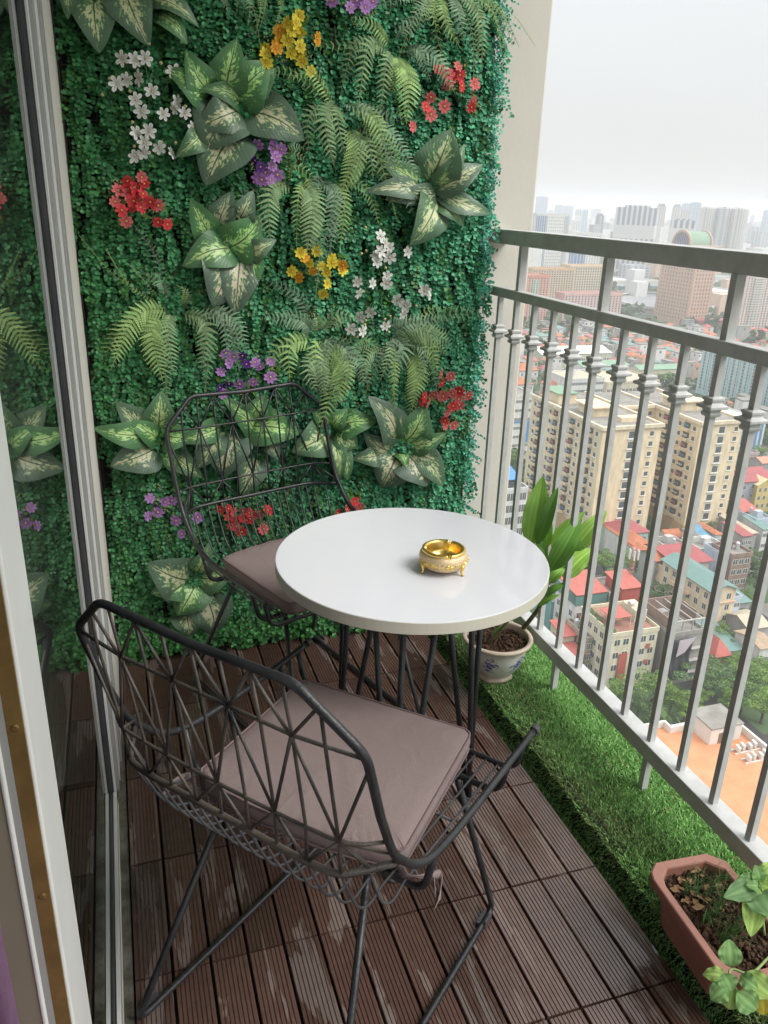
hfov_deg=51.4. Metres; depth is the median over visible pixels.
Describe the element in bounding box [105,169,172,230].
flower spray
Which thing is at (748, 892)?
herb plant
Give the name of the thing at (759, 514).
house
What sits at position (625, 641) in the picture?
window
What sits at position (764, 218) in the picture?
skyline tower
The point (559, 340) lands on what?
house
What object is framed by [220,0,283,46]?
fern
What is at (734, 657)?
tree
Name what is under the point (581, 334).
house
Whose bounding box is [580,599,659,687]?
house
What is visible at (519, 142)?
end wall
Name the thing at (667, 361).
house
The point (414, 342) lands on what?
fern
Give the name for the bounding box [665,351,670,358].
house
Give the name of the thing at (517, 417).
office building
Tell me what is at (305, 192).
fern
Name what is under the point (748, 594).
tree
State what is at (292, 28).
flower spray
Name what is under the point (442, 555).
ashtray
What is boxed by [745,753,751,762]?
air conditioner
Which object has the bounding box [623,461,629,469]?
window
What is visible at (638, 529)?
house
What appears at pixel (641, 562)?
house
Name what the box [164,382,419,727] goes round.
wire chair
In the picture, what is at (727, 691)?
tree
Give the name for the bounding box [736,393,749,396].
house
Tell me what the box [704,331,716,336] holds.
house
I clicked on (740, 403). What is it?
house
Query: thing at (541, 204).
skyline tower
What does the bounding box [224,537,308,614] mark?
seat cushion
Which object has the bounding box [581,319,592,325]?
house
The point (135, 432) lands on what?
variegated plant
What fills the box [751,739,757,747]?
air conditioner
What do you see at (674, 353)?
house
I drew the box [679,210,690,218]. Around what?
skyline tower
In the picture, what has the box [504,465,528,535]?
office building
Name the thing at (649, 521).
tree
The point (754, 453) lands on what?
house
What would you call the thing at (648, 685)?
tree
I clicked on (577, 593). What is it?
house
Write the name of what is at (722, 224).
skyline tower
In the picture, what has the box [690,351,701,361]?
house
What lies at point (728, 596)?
window
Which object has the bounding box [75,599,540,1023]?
wire chair
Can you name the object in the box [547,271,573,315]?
window
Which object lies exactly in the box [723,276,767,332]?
apartment building
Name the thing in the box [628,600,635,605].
water tank
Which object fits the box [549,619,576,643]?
house
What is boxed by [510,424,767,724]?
city greenery
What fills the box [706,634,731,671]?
house
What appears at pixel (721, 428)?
window
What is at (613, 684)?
tree
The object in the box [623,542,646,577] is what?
house
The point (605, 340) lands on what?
house
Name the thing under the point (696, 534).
house
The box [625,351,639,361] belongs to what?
house
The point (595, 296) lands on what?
window
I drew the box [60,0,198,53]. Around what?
variegated plant
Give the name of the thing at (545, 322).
house
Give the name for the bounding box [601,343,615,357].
house
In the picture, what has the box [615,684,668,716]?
tree
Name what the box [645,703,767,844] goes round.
flat roofed building
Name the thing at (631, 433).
window
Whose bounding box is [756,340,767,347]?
house
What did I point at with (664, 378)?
tree
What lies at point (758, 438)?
sports hall
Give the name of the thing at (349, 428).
variegated plant
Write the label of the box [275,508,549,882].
round table
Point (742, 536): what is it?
house
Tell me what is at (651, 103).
sky
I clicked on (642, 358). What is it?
house
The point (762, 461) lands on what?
house
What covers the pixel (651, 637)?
window
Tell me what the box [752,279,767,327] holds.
window
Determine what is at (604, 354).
warehouse
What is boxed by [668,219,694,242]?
skyline tower
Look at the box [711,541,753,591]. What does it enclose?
house
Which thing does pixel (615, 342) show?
house
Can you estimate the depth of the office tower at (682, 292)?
732.00 m
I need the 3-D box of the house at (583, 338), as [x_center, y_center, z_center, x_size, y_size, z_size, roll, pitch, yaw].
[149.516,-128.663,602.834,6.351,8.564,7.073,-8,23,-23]
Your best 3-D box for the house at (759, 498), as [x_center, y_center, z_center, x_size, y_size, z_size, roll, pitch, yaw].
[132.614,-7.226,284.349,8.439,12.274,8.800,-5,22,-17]
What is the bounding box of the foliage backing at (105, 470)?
[53,0,494,638]
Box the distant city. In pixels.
[528,215,767,314]
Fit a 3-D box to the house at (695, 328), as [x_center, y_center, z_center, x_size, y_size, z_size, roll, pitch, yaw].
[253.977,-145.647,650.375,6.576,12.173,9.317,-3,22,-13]
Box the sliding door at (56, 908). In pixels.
[0,0,113,1023]
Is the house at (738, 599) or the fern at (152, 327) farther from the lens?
the house at (738, 599)
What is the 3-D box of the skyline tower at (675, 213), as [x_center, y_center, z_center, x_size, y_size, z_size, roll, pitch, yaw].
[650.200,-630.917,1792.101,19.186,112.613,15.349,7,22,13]
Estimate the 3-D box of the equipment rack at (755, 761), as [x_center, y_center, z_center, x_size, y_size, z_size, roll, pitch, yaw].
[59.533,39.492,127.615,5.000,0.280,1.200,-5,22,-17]
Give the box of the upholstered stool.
[0,925,18,1023]
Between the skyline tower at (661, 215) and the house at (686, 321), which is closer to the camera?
the house at (686, 321)
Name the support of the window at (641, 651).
in the house at (623, 630)
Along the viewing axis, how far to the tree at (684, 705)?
163.08 m
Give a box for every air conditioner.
[735,744,741,752]
[739,742,745,750]
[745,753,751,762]
[746,742,752,750]
[750,751,756,759]
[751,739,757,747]
[757,751,763,759]
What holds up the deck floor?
on the deck underlay
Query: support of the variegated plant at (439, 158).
attached to the foliage backing at (105, 470)
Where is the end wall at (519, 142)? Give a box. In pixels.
[51,0,552,1023]
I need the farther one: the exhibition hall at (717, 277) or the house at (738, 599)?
the exhibition hall at (717, 277)
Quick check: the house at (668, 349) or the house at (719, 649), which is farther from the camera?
the house at (668, 349)
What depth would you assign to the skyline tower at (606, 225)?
2186.33 m
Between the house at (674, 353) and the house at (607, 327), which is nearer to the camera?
the house at (674, 353)
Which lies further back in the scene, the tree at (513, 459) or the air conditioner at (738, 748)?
the tree at (513, 459)
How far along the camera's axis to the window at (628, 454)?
238.49 m
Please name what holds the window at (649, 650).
in the house at (623, 630)
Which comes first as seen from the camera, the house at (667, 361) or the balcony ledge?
the balcony ledge
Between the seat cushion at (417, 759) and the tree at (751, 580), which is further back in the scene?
the tree at (751, 580)
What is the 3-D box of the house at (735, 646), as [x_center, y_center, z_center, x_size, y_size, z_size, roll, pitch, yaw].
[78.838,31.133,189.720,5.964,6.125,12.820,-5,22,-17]
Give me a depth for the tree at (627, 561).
223.16 m
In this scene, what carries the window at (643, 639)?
in the house at (623, 630)
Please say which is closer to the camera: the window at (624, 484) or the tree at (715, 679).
the tree at (715, 679)
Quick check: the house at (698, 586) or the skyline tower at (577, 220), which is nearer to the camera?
the house at (698, 586)
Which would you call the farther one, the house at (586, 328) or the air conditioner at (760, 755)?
the house at (586, 328)
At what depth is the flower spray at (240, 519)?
2.53 m
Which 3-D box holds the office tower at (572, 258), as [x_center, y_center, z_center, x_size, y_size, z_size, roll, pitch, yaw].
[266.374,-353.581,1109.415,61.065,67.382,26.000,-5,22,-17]
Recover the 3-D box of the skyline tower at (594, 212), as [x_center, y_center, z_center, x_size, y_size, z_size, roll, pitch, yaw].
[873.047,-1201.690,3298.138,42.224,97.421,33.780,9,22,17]
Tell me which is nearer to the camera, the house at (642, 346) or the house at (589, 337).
the house at (642, 346)
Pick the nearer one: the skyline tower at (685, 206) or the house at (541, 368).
the house at (541, 368)
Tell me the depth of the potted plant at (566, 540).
2.29 m
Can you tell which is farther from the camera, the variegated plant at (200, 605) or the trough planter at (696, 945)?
the variegated plant at (200, 605)
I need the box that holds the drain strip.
[118,730,134,1023]
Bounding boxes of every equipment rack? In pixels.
[730,747,760,754]
[741,757,763,764]
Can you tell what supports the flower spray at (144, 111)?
attached to the ivy foliage
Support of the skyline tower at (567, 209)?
on the ground
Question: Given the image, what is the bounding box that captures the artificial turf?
[427,620,767,1023]
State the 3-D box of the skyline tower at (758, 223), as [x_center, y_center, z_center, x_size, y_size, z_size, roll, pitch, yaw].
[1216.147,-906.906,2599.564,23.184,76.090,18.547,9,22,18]
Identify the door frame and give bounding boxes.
[19,0,122,1023]
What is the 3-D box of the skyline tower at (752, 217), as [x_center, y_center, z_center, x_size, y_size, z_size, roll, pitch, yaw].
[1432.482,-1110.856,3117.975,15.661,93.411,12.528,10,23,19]
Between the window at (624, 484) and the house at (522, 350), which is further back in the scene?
the house at (522, 350)
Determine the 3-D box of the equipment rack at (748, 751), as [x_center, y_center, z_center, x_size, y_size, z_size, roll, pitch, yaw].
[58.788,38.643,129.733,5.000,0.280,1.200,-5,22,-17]
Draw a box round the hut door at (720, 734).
[717,733,722,743]
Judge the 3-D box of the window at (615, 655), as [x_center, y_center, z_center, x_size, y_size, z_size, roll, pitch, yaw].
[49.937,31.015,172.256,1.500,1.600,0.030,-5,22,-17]
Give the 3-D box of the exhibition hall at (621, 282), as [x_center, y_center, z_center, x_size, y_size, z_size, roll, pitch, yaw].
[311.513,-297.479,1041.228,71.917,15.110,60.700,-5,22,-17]
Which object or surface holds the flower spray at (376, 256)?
attached to the foliage backing at (105, 470)
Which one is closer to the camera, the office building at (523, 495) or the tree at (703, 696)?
the tree at (703, 696)
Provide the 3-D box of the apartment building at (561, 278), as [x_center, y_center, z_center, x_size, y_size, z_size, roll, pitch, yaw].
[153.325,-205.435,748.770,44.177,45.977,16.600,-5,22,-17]
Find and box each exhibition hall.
[613,276,658,292]
[712,286,727,292]
[713,273,730,285]
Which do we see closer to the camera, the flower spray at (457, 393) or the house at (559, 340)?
the flower spray at (457, 393)
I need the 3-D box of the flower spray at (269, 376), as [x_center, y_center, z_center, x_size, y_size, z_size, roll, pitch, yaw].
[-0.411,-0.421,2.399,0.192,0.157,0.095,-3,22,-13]
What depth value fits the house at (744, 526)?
249.03 m
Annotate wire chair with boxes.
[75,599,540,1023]
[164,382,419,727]
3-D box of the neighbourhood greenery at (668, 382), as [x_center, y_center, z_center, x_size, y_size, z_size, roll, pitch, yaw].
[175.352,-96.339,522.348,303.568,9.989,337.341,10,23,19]
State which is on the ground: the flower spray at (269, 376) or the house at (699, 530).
the house at (699, 530)
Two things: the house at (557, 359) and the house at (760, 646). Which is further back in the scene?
the house at (557, 359)
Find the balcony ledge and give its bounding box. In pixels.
[461,651,751,1023]
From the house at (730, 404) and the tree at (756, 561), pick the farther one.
the house at (730, 404)
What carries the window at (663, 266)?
in the office tower at (682, 292)
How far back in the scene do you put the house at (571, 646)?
179.64 m
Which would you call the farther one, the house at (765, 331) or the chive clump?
the house at (765, 331)
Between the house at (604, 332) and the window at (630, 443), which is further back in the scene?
the house at (604, 332)
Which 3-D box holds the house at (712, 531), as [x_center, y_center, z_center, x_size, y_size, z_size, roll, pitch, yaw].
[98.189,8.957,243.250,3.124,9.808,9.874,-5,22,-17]
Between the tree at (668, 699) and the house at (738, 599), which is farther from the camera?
the house at (738, 599)
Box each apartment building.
[524,273,550,325]
[524,385,741,547]
[528,267,575,317]
[555,291,622,324]
[560,264,614,290]
[695,351,767,406]
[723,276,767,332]
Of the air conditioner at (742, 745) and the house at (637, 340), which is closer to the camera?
the air conditioner at (742, 745)
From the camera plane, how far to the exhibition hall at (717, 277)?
1066.71 m
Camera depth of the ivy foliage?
2.34 m
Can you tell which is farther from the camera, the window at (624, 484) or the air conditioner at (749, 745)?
the window at (624, 484)
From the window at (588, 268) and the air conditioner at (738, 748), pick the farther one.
the window at (588, 268)
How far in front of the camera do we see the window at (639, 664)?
175.38 m
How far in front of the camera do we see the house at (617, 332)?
624.58 m
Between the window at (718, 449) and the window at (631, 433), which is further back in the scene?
the window at (718, 449)
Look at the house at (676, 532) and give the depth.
246.23 m
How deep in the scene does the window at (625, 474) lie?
240.77 m
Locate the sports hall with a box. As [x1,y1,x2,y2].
[697,397,765,449]
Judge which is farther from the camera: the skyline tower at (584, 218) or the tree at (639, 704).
the skyline tower at (584, 218)
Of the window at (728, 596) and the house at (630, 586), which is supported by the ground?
the house at (630, 586)
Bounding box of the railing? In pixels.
[480,228,767,871]
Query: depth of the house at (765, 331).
655.49 m
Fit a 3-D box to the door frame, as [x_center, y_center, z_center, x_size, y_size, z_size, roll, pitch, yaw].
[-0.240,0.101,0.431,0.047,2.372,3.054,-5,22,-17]
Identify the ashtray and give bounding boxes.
[419,539,468,575]
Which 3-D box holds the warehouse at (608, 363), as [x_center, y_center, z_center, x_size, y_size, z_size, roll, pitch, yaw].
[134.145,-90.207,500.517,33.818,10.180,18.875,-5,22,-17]
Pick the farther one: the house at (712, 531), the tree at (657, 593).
the house at (712, 531)
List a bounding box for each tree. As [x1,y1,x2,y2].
[510,452,516,467]
[597,548,615,570]
[608,674,638,699]
[609,667,672,706]
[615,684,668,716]
[624,549,639,574]
[640,581,672,597]
[646,515,661,525]
[653,373,674,384]
[663,685,690,715]
[671,654,767,695]
[673,690,703,719]
[699,687,715,703]
[715,620,735,641]
[717,680,748,708]
[722,651,750,673]
[724,662,767,689]
[726,682,762,715]
[739,589,752,602]
[742,686,767,723]
[746,570,758,587]
[748,547,763,569]
[751,655,767,672]
[754,444,767,456]
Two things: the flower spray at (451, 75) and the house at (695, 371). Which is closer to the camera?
the flower spray at (451, 75)
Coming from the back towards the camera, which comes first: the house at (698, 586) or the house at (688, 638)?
the house at (698, 586)
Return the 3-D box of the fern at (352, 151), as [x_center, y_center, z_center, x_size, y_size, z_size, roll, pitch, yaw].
[-0.119,-1.040,2.237,0.532,0.562,0.109,-5,22,-17]
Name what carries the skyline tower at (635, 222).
on the ground
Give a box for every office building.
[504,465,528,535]
[512,386,532,450]
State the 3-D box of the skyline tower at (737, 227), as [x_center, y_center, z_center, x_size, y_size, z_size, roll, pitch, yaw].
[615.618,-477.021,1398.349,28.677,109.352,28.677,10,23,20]
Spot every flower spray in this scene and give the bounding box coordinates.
[100,42,195,162]
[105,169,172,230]
[144,483,203,539]
[215,348,279,398]
[215,496,272,536]
[245,9,320,77]
[250,127,286,192]
[286,242,348,315]
[325,0,378,27]
[330,489,364,514]
[345,226,431,337]
[409,58,481,132]
[412,362,473,432]
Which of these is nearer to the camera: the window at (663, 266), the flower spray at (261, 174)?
the flower spray at (261, 174)
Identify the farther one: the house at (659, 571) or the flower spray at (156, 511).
the house at (659, 571)
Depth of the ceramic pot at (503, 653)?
2.42 m
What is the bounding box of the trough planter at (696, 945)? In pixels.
[649,854,767,1003]
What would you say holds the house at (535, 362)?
on the ground
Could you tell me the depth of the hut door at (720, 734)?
130.84 m
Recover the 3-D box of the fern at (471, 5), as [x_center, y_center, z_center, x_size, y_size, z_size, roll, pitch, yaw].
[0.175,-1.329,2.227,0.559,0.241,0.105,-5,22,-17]
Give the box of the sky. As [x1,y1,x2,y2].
[533,0,767,222]
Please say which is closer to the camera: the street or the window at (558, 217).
the street
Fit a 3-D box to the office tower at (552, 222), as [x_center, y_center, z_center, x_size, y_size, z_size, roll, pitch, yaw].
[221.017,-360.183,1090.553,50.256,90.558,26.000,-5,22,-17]
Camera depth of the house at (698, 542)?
227.50 m
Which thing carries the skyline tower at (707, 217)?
on the ground
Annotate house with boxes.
[517,376,533,392]
[518,363,537,385]
[520,343,524,359]
[522,356,538,367]
[534,585,555,630]
[536,333,547,342]
[537,365,544,378]
[538,320,549,326]
[539,328,548,332]
[539,380,556,393]
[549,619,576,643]
[552,355,561,366]
[553,569,608,620]
[553,632,585,655]
[555,337,563,342]
[556,325,565,336]
[563,338,580,345]
[566,618,593,668]
[577,332,585,336]
[577,336,587,342]
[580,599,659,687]
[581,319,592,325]
[581,325,592,332]
[585,334,592,342]
[592,327,607,335]
[596,576,610,602]
[599,519,649,551]
[601,338,610,342]
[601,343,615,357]
[603,324,611,332]
[603,526,647,565]
[604,569,640,601]
[610,340,618,346]
[614,328,620,335]
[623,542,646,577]
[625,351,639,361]
[626,358,639,365]
[627,341,634,347]
[628,348,641,354]
[634,338,646,343]
[634,342,647,354]
[636,549,663,597]
[637,354,645,364]
[638,333,648,337]
[646,595,705,683]
[652,563,662,597]
[655,346,666,360]
[656,543,714,567]
[657,534,681,544]
[658,552,740,627]
[659,528,681,538]
[661,346,675,351]
[661,359,675,363]
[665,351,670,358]
[670,350,679,358]
[681,319,694,327]
[681,535,719,551]
[682,527,700,537]
[686,323,702,329]
[686,361,697,377]
[689,325,703,331]
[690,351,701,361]
[692,363,699,378]
[694,524,718,537]
[696,522,722,540]
[696,619,741,667]
[703,324,713,331]
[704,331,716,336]
[704,542,718,572]
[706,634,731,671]
[707,394,728,405]
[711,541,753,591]
[717,514,758,549]
[720,521,753,548]
[725,609,767,637]
[726,498,756,513]
[727,400,733,407]
[729,466,767,501]
[732,592,742,611]
[733,629,767,672]
[734,397,749,410]
[735,325,750,340]
[735,445,759,467]
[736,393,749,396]
[736,589,751,609]
[737,507,767,523]
[742,514,767,551]
[748,456,767,470]
[750,474,767,510]
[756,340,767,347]
[757,328,767,340]
[760,405,767,426]
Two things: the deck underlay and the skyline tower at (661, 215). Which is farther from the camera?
the skyline tower at (661, 215)
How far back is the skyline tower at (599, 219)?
1366.26 m
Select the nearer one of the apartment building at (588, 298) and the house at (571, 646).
the house at (571, 646)
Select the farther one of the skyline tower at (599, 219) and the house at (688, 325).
the skyline tower at (599, 219)
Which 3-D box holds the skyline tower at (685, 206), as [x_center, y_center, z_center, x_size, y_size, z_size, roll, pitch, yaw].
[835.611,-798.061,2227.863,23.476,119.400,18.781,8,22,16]
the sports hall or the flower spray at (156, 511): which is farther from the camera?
the sports hall
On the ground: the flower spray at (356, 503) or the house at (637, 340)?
the house at (637, 340)
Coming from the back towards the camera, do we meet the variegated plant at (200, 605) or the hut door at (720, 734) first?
the hut door at (720, 734)
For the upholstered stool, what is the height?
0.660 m
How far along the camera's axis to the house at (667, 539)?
228.98 m
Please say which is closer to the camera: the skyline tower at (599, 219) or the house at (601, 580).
the house at (601, 580)
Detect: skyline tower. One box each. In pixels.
[535,196,548,212]
[554,205,562,212]
[563,205,573,225]
[573,209,581,231]
[580,209,587,231]
[590,209,601,218]
[595,213,604,257]
[603,222,609,229]
[612,205,658,272]
[656,203,665,226]
[667,204,681,242]
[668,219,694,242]
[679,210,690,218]
[682,203,689,209]
[689,202,701,230]
[697,206,716,236]
[713,206,732,247]
[726,206,749,249]
[746,226,759,243]
[749,215,754,221]
[755,221,761,230]
[760,210,767,230]
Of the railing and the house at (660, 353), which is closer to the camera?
the railing
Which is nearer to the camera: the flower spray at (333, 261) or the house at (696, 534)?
the flower spray at (333, 261)
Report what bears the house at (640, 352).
on the ground
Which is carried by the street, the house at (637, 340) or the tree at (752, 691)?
the tree at (752, 691)
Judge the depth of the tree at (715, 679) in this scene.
171.54 m
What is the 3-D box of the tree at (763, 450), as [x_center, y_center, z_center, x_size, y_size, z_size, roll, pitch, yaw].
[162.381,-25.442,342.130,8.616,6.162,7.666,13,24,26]
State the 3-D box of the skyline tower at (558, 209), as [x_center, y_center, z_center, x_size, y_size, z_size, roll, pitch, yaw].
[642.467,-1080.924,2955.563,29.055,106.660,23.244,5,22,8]
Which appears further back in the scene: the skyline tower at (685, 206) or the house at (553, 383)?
the skyline tower at (685, 206)
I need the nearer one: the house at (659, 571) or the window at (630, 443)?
the house at (659, 571)
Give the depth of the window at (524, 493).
237.79 m
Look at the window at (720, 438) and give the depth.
246.00 m
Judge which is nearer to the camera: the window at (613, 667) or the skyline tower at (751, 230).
the window at (613, 667)
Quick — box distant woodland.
[523,258,767,342]
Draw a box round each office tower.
[532,213,569,266]
[563,232,602,263]
[653,230,724,327]
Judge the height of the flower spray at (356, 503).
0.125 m
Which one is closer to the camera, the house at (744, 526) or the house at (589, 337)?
the house at (744, 526)
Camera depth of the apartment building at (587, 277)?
765.26 m
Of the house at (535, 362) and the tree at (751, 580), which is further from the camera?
the house at (535, 362)
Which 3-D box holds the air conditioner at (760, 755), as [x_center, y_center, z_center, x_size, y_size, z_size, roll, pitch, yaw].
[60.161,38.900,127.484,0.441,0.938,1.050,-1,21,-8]
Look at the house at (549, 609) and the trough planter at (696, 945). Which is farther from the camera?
the house at (549, 609)
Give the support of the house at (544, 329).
on the ground
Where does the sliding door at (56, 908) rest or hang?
attached to the door frame
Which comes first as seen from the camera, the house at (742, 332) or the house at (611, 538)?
the house at (611, 538)
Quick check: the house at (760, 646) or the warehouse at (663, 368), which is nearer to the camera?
the house at (760, 646)
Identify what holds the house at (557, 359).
on the ground
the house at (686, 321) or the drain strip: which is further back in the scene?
the house at (686, 321)
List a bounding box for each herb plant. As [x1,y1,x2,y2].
[702,939,767,1014]
[724,862,767,936]
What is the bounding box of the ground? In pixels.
[511,219,767,733]
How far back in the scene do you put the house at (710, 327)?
674.61 m
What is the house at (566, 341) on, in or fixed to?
on the ground
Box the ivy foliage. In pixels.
[53,0,519,665]
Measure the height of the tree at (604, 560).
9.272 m
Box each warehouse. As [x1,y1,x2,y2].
[524,345,611,367]
[574,360,629,369]
[597,369,659,391]
[629,363,687,381]
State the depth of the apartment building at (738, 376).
437.42 m
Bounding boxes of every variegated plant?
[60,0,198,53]
[94,390,202,477]
[147,544,232,637]
[166,39,304,185]
[181,393,298,494]
[182,190,275,314]
[291,408,376,480]
[353,396,445,486]
[365,130,490,245]
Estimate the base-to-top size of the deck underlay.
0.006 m
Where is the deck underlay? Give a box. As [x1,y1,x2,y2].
[122,644,422,1023]
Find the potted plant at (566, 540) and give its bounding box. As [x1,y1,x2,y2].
[487,476,606,643]
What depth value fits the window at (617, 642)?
171.13 m
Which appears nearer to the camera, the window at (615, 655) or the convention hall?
the window at (615, 655)
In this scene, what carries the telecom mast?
on the ground
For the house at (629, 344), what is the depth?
579.00 m
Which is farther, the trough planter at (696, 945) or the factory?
the factory
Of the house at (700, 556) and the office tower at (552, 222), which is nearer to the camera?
the house at (700, 556)
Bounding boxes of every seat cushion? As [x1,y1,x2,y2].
[163,679,470,912]
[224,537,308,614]
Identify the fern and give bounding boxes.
[79,225,249,399]
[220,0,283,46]
[223,140,380,299]
[251,25,426,246]
[262,278,380,427]
[308,14,454,124]
[351,0,533,76]
[352,305,493,420]
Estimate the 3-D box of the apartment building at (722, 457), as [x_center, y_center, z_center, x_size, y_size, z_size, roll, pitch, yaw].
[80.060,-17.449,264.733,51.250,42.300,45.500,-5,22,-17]
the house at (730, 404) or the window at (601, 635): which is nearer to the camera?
the window at (601, 635)
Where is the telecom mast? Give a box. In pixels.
[628,548,639,574]
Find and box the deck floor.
[123,630,709,1023]
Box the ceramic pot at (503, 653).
[462,621,532,683]
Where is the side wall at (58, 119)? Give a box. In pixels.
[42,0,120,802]
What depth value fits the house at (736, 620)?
193.48 m
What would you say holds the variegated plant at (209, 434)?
attached to the foliage backing at (105, 470)
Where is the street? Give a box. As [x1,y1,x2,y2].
[595,551,767,743]
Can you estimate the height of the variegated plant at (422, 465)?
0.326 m
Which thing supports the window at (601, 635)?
in the house at (623, 630)
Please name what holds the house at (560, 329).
on the ground
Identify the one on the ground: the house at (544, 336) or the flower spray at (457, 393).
the house at (544, 336)
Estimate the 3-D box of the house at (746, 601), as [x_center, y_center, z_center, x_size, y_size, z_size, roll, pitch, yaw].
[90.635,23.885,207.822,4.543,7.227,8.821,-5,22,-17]
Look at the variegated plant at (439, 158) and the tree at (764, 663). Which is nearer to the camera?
the variegated plant at (439, 158)
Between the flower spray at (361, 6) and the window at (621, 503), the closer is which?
the flower spray at (361, 6)
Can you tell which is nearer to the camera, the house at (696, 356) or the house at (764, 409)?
the house at (764, 409)
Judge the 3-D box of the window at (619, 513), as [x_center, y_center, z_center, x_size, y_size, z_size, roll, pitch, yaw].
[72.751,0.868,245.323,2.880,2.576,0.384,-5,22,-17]
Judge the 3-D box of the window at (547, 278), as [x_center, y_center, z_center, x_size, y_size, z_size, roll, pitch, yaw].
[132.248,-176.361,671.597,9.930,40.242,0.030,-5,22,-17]
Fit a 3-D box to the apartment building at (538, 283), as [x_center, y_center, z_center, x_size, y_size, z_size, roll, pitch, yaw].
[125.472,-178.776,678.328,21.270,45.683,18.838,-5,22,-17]
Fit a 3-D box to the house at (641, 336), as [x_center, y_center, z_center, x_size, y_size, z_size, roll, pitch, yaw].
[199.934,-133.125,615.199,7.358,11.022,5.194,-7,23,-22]
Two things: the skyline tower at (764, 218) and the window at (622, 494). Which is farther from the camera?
the skyline tower at (764, 218)
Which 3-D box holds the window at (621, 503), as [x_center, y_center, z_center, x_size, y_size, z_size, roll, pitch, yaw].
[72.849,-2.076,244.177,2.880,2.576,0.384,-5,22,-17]
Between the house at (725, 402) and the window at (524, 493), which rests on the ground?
the house at (725, 402)
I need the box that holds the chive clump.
[683,850,767,944]
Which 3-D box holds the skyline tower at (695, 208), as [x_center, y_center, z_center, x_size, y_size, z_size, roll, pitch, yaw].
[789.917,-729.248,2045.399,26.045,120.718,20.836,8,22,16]
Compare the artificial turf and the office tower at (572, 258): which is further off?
the office tower at (572, 258)
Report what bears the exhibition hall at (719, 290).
on the ground
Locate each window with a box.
[522,492,526,499]
[537,278,548,323]
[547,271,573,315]
[549,217,563,266]
[583,268,601,289]
[590,296,620,312]
[599,630,603,639]
[610,664,616,671]
[612,652,618,658]
[614,639,620,646]
[616,511,622,518]
[617,501,623,509]
[619,491,625,499]
[620,481,626,489]
[622,471,628,479]
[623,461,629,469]
[623,638,629,644]
[624,451,631,459]
[626,441,632,449]
[627,431,634,439]
[637,660,642,666]
[639,648,644,654]
[641,635,646,641]
[646,647,652,653]
[648,634,654,640]
[656,266,712,318]
[714,446,721,454]
[716,436,723,444]
[717,426,725,434]
[726,593,731,599]
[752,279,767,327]
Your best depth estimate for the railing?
1.92 m
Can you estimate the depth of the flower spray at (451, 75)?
2.27 m
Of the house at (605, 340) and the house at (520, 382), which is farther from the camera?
the house at (605, 340)
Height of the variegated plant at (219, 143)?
0.354 m
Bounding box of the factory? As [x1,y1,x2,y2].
[551,369,604,392]
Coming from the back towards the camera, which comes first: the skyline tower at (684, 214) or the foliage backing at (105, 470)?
the skyline tower at (684, 214)
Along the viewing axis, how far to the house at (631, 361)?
514.12 m
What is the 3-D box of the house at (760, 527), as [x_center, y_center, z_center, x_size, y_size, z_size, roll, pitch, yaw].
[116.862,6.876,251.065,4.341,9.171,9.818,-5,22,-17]
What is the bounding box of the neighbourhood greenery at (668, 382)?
[531,327,767,444]
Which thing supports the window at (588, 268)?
in the apartment building at (587, 277)
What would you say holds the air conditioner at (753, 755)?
on the equipment rack at (755, 761)
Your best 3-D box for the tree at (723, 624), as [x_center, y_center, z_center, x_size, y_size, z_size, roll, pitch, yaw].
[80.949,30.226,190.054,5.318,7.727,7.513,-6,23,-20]
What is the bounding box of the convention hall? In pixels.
[622,292,715,315]
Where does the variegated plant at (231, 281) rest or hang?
attached to the foliage backing at (105, 470)
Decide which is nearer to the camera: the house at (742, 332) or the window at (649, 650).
the window at (649, 650)
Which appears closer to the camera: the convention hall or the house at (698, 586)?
the house at (698, 586)
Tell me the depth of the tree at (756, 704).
162.80 m
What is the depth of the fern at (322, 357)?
2.42 m
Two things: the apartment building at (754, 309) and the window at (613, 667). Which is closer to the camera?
the window at (613, 667)
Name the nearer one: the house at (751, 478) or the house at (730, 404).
the house at (751, 478)
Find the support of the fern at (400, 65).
attached to the ivy foliage
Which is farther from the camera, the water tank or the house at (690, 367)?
the house at (690, 367)
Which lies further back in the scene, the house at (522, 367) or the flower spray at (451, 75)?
the house at (522, 367)
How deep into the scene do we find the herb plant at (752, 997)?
1.36 m
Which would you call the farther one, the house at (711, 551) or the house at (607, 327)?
the house at (607, 327)

